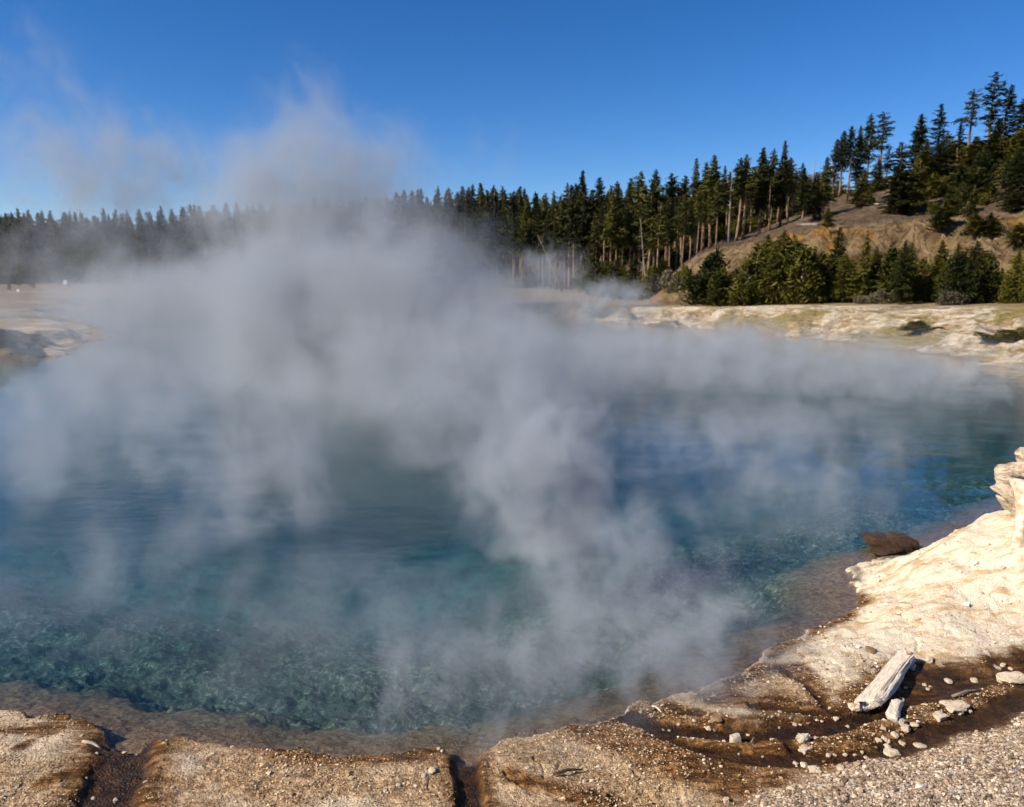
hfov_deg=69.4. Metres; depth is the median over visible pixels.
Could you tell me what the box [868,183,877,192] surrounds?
bush
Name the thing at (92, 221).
pine tree
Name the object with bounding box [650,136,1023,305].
hillside
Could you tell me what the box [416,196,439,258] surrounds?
pine tree
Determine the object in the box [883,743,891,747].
stone
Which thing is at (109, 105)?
sky
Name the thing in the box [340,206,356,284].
pine tree
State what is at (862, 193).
young pine tree
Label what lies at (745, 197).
pine tree
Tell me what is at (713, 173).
pine tree
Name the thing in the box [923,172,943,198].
young pine tree
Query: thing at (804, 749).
stone
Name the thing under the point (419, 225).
pine tree
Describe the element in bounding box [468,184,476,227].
pine tree
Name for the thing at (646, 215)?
pine tree
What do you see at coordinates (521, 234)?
pine tree
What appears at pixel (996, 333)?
shrub
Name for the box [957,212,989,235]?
young pine tree
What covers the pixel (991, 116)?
pine tree
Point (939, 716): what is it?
stone
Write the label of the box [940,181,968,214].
bush
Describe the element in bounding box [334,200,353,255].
pine tree
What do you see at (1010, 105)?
pine tree
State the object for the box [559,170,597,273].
pine tree
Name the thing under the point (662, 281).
sagebrush
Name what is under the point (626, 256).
pine tree
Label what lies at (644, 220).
pine tree
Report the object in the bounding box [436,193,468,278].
pine tree
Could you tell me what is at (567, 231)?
pine tree
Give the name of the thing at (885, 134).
pine tree
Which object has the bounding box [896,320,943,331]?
shrub
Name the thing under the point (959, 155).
bush
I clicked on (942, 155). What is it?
young pine tree
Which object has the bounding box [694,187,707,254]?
pine tree
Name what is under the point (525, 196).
pine tree
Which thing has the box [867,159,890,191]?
young pine tree
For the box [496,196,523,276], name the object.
pine tree
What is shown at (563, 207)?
pine tree
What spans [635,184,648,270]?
pine tree
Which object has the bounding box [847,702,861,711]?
stone
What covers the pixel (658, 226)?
pine tree
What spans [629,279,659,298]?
sagebrush
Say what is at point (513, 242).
pine tree
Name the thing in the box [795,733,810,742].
stone
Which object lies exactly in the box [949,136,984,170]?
young pine tree
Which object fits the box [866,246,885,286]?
young pine tree
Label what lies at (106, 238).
pine tree
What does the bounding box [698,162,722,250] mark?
pine tree
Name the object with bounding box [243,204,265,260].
pine tree
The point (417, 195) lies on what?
pine tree
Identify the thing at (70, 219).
pine tree
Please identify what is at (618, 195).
pine tree
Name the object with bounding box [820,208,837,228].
young pine tree
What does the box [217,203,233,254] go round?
pine tree
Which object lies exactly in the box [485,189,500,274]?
pine tree
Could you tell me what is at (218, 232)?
pine tree
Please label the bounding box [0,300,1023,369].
bank terrain
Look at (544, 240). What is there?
pine tree
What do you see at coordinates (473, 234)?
pine tree
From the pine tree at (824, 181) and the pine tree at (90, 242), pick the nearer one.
the pine tree at (824, 181)
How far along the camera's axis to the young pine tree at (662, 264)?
49.57 m
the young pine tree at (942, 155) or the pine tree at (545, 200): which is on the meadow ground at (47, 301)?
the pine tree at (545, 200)
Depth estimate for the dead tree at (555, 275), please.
72.70 m
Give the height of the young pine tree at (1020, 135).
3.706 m
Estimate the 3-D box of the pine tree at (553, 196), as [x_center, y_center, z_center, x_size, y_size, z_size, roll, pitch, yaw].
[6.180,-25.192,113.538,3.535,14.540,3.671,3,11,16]
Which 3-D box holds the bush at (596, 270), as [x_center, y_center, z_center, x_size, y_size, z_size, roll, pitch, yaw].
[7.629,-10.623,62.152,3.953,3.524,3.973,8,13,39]
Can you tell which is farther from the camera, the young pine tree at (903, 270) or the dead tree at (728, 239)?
the dead tree at (728, 239)
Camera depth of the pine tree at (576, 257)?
87.17 m
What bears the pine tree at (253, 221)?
on the meadow ground at (47, 301)
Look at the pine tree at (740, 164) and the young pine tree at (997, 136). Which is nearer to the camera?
the young pine tree at (997, 136)
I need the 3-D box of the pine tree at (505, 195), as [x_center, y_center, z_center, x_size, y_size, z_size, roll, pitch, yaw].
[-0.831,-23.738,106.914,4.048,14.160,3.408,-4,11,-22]
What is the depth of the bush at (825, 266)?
36.20 m
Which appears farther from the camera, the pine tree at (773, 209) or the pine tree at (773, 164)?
the pine tree at (773, 209)
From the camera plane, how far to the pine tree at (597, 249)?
78.27 m
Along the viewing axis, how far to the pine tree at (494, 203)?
105.92 m
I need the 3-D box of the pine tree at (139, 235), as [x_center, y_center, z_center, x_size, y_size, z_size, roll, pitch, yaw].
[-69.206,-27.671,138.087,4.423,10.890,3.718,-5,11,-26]
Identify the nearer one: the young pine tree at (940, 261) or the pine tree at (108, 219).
the young pine tree at (940, 261)
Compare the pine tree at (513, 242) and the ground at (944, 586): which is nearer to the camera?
the ground at (944, 586)
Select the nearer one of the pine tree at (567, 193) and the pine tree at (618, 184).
the pine tree at (567, 193)
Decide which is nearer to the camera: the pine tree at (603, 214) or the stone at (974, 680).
the stone at (974, 680)
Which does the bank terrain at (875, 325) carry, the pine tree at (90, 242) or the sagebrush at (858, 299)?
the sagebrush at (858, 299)
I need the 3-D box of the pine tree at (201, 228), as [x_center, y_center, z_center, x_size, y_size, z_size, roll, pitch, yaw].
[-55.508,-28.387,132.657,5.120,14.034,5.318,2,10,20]
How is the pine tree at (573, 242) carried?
on the meadow ground at (47, 301)
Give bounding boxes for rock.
[862,531,892,546]
[870,545,902,556]
[886,531,919,551]
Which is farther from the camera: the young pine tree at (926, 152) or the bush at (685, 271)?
the young pine tree at (926, 152)
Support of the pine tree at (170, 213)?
on the meadow ground at (47, 301)
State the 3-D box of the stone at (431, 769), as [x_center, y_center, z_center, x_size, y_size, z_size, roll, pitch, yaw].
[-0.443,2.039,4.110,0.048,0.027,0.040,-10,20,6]
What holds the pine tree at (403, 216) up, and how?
on the meadow ground at (47, 301)
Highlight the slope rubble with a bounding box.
[817,518,1023,731]
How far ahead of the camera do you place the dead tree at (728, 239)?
63.55 m
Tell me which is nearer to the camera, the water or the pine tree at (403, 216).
the water
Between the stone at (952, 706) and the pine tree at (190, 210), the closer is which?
the stone at (952, 706)
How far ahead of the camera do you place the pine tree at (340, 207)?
140.91 m
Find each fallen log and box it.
[796,223,818,226]
[854,203,881,205]
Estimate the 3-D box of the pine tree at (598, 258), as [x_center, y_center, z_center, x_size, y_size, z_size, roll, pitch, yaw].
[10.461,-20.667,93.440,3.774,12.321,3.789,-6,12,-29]
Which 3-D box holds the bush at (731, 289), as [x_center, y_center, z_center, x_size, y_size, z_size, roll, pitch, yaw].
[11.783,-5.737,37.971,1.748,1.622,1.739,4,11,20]
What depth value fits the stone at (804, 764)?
4.14 m
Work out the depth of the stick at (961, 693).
4.81 m
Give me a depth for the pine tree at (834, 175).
72.19 m
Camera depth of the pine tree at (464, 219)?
104.44 m
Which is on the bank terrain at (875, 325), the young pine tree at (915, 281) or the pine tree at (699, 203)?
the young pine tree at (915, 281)
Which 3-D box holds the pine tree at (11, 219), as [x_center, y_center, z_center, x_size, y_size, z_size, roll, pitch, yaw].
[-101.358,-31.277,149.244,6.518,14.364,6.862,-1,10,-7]
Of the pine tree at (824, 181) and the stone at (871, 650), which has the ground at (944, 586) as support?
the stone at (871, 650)
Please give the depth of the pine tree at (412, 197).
133.14 m
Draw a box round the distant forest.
[0,167,851,289]
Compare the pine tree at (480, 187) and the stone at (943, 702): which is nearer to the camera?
the stone at (943, 702)
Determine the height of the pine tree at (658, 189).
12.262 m
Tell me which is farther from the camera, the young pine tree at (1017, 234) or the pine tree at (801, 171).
the pine tree at (801, 171)
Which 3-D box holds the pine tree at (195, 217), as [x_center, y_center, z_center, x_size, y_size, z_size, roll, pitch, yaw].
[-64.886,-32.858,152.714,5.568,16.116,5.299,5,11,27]
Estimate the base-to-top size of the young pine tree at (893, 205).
3.519 m
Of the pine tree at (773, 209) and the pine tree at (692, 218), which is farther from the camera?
the pine tree at (773, 209)
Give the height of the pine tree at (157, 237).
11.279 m
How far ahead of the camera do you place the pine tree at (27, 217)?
139.94 m
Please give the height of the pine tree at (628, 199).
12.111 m
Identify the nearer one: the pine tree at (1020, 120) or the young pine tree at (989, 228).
the young pine tree at (989, 228)
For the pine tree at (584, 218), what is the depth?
81.50 m
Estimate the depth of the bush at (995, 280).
31.17 m
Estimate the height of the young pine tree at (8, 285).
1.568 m
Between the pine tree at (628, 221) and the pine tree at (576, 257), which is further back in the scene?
the pine tree at (576, 257)
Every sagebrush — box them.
[589,276,629,297]
[608,284,629,297]
[613,282,655,299]
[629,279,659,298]
[645,272,674,289]
[656,268,694,291]
[807,294,832,302]
[853,293,872,303]
[867,288,896,303]
[935,289,968,305]
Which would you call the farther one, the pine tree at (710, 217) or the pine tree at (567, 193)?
the pine tree at (567, 193)
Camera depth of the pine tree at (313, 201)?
144.44 m
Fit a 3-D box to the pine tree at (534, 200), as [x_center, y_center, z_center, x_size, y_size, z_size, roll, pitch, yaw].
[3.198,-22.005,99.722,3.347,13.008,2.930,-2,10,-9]
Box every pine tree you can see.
[0,213,15,282]
[0,216,24,265]
[5,217,25,258]
[7,277,11,289]
[9,208,24,262]
[9,212,15,229]
[15,271,20,285]
[18,217,43,261]
[20,215,43,283]
[25,210,42,251]
[27,270,35,288]
[33,213,44,271]
[35,213,51,265]
[37,211,49,251]
[44,217,70,280]
[46,210,61,230]
[51,220,73,280]
[58,212,64,233]
[60,212,77,258]
[60,220,73,258]
[64,210,80,249]
[68,229,80,264]
[71,211,80,251]
[72,221,89,282]
[76,211,90,246]
[80,230,93,268]
[84,215,101,245]
[84,217,92,239]
[87,215,106,266]
[98,208,111,247]
[99,218,111,255]
[106,213,111,227]
[106,223,132,266]
[108,210,124,251]
[117,213,138,281]
[123,210,135,281]
[123,214,142,282]
[125,209,148,261]
[130,226,149,261]
[137,222,155,259]
[147,211,154,238]
[147,216,155,260]
[149,225,162,263]
[152,220,183,266]
[153,205,171,249]
[155,212,173,265]
[164,215,190,282]
[167,210,178,257]
[176,207,190,261]
[178,221,191,282]
[179,207,189,266]
[182,204,203,262]
[184,204,200,279]
[187,212,204,269]
[188,205,215,274]
[191,211,221,265]
[206,204,223,280]
[207,209,227,277]
[215,219,238,280]
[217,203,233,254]
[220,203,233,251]
[225,202,244,257]
[229,211,243,269]
[234,204,253,258]
[238,216,257,258]
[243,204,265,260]
[245,203,260,258]
[251,212,280,269]
[260,202,267,272]
[305,202,326,267]
[309,197,317,223]
[309,213,342,283]
[324,204,343,281]
[331,213,356,264]
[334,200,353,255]
[335,204,350,227]
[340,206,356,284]
[348,197,378,282]
[348,200,355,268]
[349,203,358,256]
[350,198,368,278]
[374,196,398,285]
[374,202,413,281]
[383,192,401,253]
[385,190,412,256]
[395,193,414,252]
[403,205,417,259]
[406,199,436,283]
[408,190,415,213]
[411,190,423,260]
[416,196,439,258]
[419,188,424,208]
[422,202,444,285]
[430,186,449,257]
[431,187,454,248]
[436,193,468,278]
[437,190,462,257]
[438,186,471,283]
[448,190,473,285]
[459,199,486,266]
[464,191,491,270]
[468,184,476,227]
[469,190,504,275]
[475,183,502,255]
[482,193,499,259]
[483,187,506,276]
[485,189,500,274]
[490,185,500,260]
[493,194,510,271]
[495,190,508,268]
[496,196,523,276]
[497,186,509,270]
[498,191,527,276]
[501,189,528,274]
[505,211,524,287]
[514,204,525,275]
[516,196,542,266]
[516,223,527,287]
[520,187,530,268]
[525,221,534,287]
[527,221,537,287]
[530,192,539,270]
[530,213,541,287]
[531,194,552,270]
[536,219,550,288]
[538,211,553,288]
[539,193,550,269]
[539,204,546,269]
[541,198,566,286]
[548,190,557,272]
[548,221,565,289]
[549,182,571,272]
[556,196,561,270]
[557,196,581,289]
[558,199,570,288]
[558,201,561,274]
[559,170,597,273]
[561,183,582,271]
[562,201,584,289]
[567,185,575,270]
[576,204,590,271]
[578,215,593,273]
[582,177,610,261]
[584,213,603,257]
[585,190,609,266]
[589,212,607,262]
[594,202,608,261]
[599,191,628,263]
[601,259,623,283]
[602,183,624,263]
[605,181,629,259]
[605,185,613,262]
[605,191,613,260]
[612,212,624,267]
[613,210,629,269]
[617,187,647,269]
[618,178,639,261]
[618,190,623,265]
[621,205,639,274]
[623,252,640,287]
[626,205,641,261]
[628,171,652,272]
[632,192,658,275]
[634,206,648,280]
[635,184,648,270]
[636,202,671,265]
[638,169,671,265]
[645,217,657,263]
[647,173,665,265]
[652,173,681,270]
[652,203,673,260]
[654,255,670,278]
[656,198,681,269]
[664,200,682,269]
[671,197,682,270]
[671,234,692,246]
[672,175,693,265]
[673,186,682,247]
[674,195,691,265]
[680,158,702,255]
[681,205,699,259]
[687,155,727,247]
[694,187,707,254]
[696,201,707,252]
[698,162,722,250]
[700,217,721,238]
[705,202,714,250]
[708,178,730,247]
[718,165,731,233]
[722,172,737,236]
[723,154,759,238]
[727,182,742,223]
[728,157,758,241]
[738,201,747,219]
[739,147,784,233]
[747,171,755,231]
[749,186,763,217]
[756,230,810,304]
[758,164,774,224]
[759,234,773,265]
[760,149,782,230]
[768,174,776,224]
[770,140,791,226]
[772,199,789,212]
[774,180,789,222]
[777,157,800,223]
[790,173,798,215]
[792,168,817,223]
[793,172,826,219]
[796,162,811,212]
[802,246,826,303]
[810,156,837,219]
[819,226,846,272]
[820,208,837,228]
[822,139,846,198]
[826,253,860,302]
[830,130,849,196]
[832,126,861,201]
[845,172,876,206]
[846,125,871,191]
[849,230,873,296]
[861,113,885,182]
[866,111,895,178]
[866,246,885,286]
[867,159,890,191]
[876,162,924,214]
[882,148,896,183]
[883,142,910,179]
[887,240,915,303]
[891,243,928,300]
[895,114,932,168]
[895,159,933,212]
[901,139,942,188]
[915,240,950,302]
[923,141,968,185]
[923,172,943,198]
[923,202,966,229]
[929,104,955,153]
[929,208,952,229]
[934,243,964,292]
[936,164,968,196]
[942,130,957,149]
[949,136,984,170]
[950,89,987,155]
[950,123,967,160]
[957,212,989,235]
[959,184,981,220]
[965,241,1005,275]
[972,270,991,301]
[973,118,1013,167]
[977,212,1005,236]
[978,72,1015,139]
[987,146,1003,169]
[988,149,1023,206]
[992,124,1023,165]
[996,84,1019,136]
[996,192,1023,212]
[997,247,1023,302]
[999,222,1023,245]
[1011,99,1023,127]
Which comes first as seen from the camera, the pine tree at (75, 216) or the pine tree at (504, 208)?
the pine tree at (504, 208)
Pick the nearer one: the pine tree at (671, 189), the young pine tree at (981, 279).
the young pine tree at (981, 279)
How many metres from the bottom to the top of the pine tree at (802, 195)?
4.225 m
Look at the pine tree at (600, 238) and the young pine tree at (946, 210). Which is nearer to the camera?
the young pine tree at (946, 210)
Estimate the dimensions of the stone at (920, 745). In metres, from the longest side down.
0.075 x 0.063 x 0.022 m
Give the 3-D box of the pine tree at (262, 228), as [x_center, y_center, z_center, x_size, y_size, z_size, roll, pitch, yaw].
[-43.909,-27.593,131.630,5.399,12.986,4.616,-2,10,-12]
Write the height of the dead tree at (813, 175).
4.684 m
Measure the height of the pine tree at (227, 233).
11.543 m
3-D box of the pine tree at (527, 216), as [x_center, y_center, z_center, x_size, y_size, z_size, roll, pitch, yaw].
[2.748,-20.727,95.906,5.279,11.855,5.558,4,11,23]
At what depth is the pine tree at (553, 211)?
92.99 m
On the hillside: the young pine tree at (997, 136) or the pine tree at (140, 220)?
the young pine tree at (997, 136)
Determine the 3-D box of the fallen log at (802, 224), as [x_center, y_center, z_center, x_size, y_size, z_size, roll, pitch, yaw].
[21.211,-12.866,53.066,0.244,0.342,3.300,0,10,-2]
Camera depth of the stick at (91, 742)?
4.33 m
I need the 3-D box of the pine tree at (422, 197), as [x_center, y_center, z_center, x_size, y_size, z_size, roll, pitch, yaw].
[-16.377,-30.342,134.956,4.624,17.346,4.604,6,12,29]
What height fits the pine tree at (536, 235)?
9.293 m
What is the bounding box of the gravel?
[744,712,1023,806]
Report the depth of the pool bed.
12.86 m
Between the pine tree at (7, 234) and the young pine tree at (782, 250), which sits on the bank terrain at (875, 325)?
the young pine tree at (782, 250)
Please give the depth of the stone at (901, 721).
4.50 m
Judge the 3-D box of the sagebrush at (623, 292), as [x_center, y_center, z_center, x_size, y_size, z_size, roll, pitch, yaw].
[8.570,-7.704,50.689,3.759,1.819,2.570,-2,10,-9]
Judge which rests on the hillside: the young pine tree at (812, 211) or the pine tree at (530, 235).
the young pine tree at (812, 211)
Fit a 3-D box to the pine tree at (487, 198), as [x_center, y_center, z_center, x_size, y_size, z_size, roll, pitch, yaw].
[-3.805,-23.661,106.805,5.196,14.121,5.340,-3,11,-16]
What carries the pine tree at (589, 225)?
on the meadow ground at (47, 301)
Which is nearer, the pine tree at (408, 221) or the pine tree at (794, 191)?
the pine tree at (794, 191)
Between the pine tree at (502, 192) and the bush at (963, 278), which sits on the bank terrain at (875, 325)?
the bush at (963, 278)
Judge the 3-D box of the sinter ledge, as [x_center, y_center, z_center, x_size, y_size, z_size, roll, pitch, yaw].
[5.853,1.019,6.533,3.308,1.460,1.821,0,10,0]
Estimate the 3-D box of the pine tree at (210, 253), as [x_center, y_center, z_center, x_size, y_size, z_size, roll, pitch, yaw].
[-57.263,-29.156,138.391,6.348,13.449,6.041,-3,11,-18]
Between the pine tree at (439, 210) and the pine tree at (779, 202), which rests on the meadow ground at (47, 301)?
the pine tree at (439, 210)
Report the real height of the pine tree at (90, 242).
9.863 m
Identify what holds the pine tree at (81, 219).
on the meadow ground at (47, 301)
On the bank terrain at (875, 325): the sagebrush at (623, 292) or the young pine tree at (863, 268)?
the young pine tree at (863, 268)
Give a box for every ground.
[0,270,649,323]
[0,510,1023,806]
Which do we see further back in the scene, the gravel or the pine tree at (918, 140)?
the pine tree at (918, 140)
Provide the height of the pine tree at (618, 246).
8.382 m
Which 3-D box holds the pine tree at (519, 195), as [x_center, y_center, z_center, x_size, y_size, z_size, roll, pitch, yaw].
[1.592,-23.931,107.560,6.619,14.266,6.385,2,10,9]
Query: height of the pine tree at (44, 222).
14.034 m
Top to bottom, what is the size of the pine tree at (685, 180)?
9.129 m
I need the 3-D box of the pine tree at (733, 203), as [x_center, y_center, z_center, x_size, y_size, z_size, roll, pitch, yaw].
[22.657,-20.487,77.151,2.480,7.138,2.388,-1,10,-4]
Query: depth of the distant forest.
123.20 m
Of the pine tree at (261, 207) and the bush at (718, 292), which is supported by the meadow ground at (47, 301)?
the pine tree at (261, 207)
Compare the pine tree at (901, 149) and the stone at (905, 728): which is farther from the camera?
the pine tree at (901, 149)
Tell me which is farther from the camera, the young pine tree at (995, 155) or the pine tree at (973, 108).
the pine tree at (973, 108)
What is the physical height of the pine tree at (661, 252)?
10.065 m
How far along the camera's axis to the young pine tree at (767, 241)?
39.27 m
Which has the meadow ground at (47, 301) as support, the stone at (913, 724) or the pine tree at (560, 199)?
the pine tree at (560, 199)
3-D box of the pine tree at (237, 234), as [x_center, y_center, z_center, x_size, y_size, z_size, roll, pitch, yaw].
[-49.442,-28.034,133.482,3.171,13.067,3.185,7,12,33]
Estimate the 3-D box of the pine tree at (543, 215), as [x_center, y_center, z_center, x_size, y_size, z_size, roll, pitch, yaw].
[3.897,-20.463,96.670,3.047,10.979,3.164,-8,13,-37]
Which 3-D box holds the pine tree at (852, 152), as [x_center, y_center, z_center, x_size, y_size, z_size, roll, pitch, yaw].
[28.007,-19.892,61.718,2.394,6.288,2.305,5,12,28]
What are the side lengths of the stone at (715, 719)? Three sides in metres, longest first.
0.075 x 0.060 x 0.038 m
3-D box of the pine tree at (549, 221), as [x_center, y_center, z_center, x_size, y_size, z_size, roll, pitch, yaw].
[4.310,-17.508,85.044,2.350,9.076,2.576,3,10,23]
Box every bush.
[577,256,617,294]
[636,262,657,298]
[665,264,691,293]
[677,245,730,305]
[701,266,742,306]
[725,243,778,306]
[725,276,755,305]
[755,233,828,304]
[812,251,851,302]
[827,259,892,302]
[849,242,917,302]
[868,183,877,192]
[909,257,942,300]
[920,273,938,301]
[922,175,951,197]
[927,201,940,214]
[931,250,987,304]
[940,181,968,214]
[943,165,993,198]
[948,138,970,160]
[969,145,988,166]
[970,151,999,181]
[972,251,1003,303]
[976,192,992,204]
[978,176,997,195]
[990,138,1016,166]
[991,146,1023,181]
[995,270,1023,303]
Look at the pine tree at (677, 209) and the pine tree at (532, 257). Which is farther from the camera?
the pine tree at (532, 257)
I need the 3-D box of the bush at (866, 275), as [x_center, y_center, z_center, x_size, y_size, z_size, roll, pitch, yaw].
[16.675,-5.847,35.683,2.688,2.294,2.960,2,10,10]
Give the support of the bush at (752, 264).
on the bank terrain at (875, 325)
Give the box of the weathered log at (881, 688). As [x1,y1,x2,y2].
[854,648,915,711]
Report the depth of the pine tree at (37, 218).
153.10 m
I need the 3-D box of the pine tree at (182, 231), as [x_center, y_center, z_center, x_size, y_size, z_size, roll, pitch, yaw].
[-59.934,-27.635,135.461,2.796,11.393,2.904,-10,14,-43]
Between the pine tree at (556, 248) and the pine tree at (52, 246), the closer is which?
the pine tree at (556, 248)
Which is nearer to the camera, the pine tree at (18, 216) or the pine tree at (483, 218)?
the pine tree at (483, 218)
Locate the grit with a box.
[0,571,1013,806]
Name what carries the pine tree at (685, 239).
on the hillside
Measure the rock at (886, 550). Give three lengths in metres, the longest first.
0.321 x 0.256 x 0.073 m
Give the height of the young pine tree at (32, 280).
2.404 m
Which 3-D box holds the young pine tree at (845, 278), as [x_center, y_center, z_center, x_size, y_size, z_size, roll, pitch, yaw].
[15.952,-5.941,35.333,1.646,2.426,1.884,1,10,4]
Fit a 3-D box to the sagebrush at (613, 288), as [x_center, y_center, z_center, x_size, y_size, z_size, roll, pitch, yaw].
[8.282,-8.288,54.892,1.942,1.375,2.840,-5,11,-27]
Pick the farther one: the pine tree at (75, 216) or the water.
the pine tree at (75, 216)
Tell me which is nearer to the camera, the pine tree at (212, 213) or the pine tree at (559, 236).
the pine tree at (559, 236)
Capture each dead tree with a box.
[538,236,562,291]
[638,217,651,276]
[726,168,733,243]
[810,158,815,208]
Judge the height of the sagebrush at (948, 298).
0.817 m
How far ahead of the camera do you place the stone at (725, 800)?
3.84 m
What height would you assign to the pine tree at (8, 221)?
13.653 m
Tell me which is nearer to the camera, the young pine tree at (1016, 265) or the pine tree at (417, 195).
the young pine tree at (1016, 265)
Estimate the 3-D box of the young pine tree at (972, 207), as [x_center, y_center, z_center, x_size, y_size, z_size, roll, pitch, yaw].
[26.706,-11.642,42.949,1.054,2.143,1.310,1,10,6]
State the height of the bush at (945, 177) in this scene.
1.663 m
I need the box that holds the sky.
[0,0,1023,269]
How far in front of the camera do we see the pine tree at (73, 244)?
136.85 m
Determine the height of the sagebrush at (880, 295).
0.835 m
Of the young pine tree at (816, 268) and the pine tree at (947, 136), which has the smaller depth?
the young pine tree at (816, 268)
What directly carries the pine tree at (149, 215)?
on the meadow ground at (47, 301)
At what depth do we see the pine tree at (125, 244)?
135.94 m
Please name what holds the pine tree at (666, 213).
on the hillside
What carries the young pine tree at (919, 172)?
on the hillside
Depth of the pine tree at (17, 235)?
132.77 m
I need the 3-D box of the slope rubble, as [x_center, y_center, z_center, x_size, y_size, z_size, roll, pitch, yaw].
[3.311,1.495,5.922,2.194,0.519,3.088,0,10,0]
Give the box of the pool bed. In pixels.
[0,301,1023,765]
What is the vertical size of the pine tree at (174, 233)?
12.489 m
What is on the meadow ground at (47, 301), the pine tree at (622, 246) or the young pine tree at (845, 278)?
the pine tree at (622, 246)
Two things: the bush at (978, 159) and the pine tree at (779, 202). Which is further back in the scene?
the pine tree at (779, 202)
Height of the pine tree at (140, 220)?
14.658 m
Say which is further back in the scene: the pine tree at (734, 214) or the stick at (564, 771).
the pine tree at (734, 214)
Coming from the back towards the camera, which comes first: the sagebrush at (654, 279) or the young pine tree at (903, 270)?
the sagebrush at (654, 279)
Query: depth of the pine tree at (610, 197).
92.19 m
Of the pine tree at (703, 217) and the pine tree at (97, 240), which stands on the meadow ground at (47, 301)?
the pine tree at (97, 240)
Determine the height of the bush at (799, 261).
3.604 m
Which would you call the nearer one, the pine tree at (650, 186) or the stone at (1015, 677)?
the stone at (1015, 677)
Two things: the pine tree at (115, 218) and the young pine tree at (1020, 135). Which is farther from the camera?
the pine tree at (115, 218)
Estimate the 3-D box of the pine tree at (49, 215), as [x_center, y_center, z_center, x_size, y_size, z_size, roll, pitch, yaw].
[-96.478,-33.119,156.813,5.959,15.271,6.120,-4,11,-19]
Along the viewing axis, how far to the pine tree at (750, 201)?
77.41 m
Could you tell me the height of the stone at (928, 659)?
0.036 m
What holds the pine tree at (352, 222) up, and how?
on the meadow ground at (47, 301)
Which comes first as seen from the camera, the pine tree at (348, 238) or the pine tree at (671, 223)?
the pine tree at (671, 223)
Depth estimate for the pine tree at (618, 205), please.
94.44 m
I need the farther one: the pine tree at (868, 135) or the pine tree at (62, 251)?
the pine tree at (62, 251)
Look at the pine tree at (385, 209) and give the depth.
112.21 m
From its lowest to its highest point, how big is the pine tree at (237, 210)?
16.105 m
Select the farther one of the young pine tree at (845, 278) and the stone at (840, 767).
the young pine tree at (845, 278)
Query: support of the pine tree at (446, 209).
on the meadow ground at (47, 301)
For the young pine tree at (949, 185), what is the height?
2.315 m
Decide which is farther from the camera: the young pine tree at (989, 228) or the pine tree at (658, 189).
the pine tree at (658, 189)
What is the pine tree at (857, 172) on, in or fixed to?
on the hillside
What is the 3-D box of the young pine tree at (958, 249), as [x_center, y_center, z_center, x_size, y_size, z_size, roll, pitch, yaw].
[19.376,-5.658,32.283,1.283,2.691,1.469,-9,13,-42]
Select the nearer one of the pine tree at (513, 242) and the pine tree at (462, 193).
the pine tree at (513, 242)
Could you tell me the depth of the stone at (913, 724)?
4.52 m
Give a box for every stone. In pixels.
[428,767,435,772]
[710,716,722,722]
[723,797,729,803]
[729,733,741,742]
[786,786,795,790]
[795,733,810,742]
[798,744,811,754]
[800,762,807,767]
[808,765,821,773]
[837,764,843,770]
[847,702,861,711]
[865,646,876,653]
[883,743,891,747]
[883,748,900,756]
[885,699,903,723]
[890,731,899,738]
[898,718,905,725]
[898,740,906,746]
[901,723,910,732]
[909,663,915,670]
[910,722,918,726]
[913,742,927,748]
[925,656,932,662]
[932,710,948,721]
[939,700,949,704]
[944,678,952,683]
[944,700,969,712]
[970,678,977,682]
[996,671,1023,683]
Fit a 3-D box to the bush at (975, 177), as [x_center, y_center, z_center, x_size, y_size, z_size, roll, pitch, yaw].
[30.414,-14.496,48.708,3.292,2.406,3.276,-2,10,-10]
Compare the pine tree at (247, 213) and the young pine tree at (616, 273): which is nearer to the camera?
the young pine tree at (616, 273)
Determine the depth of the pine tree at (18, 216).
137.31 m
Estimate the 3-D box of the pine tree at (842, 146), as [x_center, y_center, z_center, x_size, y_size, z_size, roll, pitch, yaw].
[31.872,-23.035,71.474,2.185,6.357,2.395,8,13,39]
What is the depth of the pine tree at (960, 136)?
61.40 m
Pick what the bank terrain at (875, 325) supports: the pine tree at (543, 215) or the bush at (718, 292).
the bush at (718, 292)
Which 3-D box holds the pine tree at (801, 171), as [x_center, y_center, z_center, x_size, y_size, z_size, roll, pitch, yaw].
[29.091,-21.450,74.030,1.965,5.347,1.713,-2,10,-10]
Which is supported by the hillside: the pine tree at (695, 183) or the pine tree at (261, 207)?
the pine tree at (695, 183)
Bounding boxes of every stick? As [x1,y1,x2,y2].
[82,740,101,748]
[553,768,582,775]
[951,689,981,697]
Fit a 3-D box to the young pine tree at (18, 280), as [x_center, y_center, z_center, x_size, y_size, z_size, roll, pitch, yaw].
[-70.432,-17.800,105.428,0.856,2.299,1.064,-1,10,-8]
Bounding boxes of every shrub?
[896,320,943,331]
[971,327,1023,340]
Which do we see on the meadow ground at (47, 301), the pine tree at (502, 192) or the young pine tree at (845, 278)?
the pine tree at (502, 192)
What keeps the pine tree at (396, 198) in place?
on the meadow ground at (47, 301)
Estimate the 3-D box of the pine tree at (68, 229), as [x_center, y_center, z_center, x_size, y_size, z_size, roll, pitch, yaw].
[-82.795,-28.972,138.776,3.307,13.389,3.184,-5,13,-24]
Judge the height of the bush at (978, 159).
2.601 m
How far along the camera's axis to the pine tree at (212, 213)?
147.70 m
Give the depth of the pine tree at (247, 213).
143.47 m
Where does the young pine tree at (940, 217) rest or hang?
on the hillside
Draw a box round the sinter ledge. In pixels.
[989,447,1023,548]
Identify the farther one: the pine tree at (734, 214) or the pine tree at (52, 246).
the pine tree at (52, 246)
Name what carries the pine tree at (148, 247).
on the meadow ground at (47, 301)

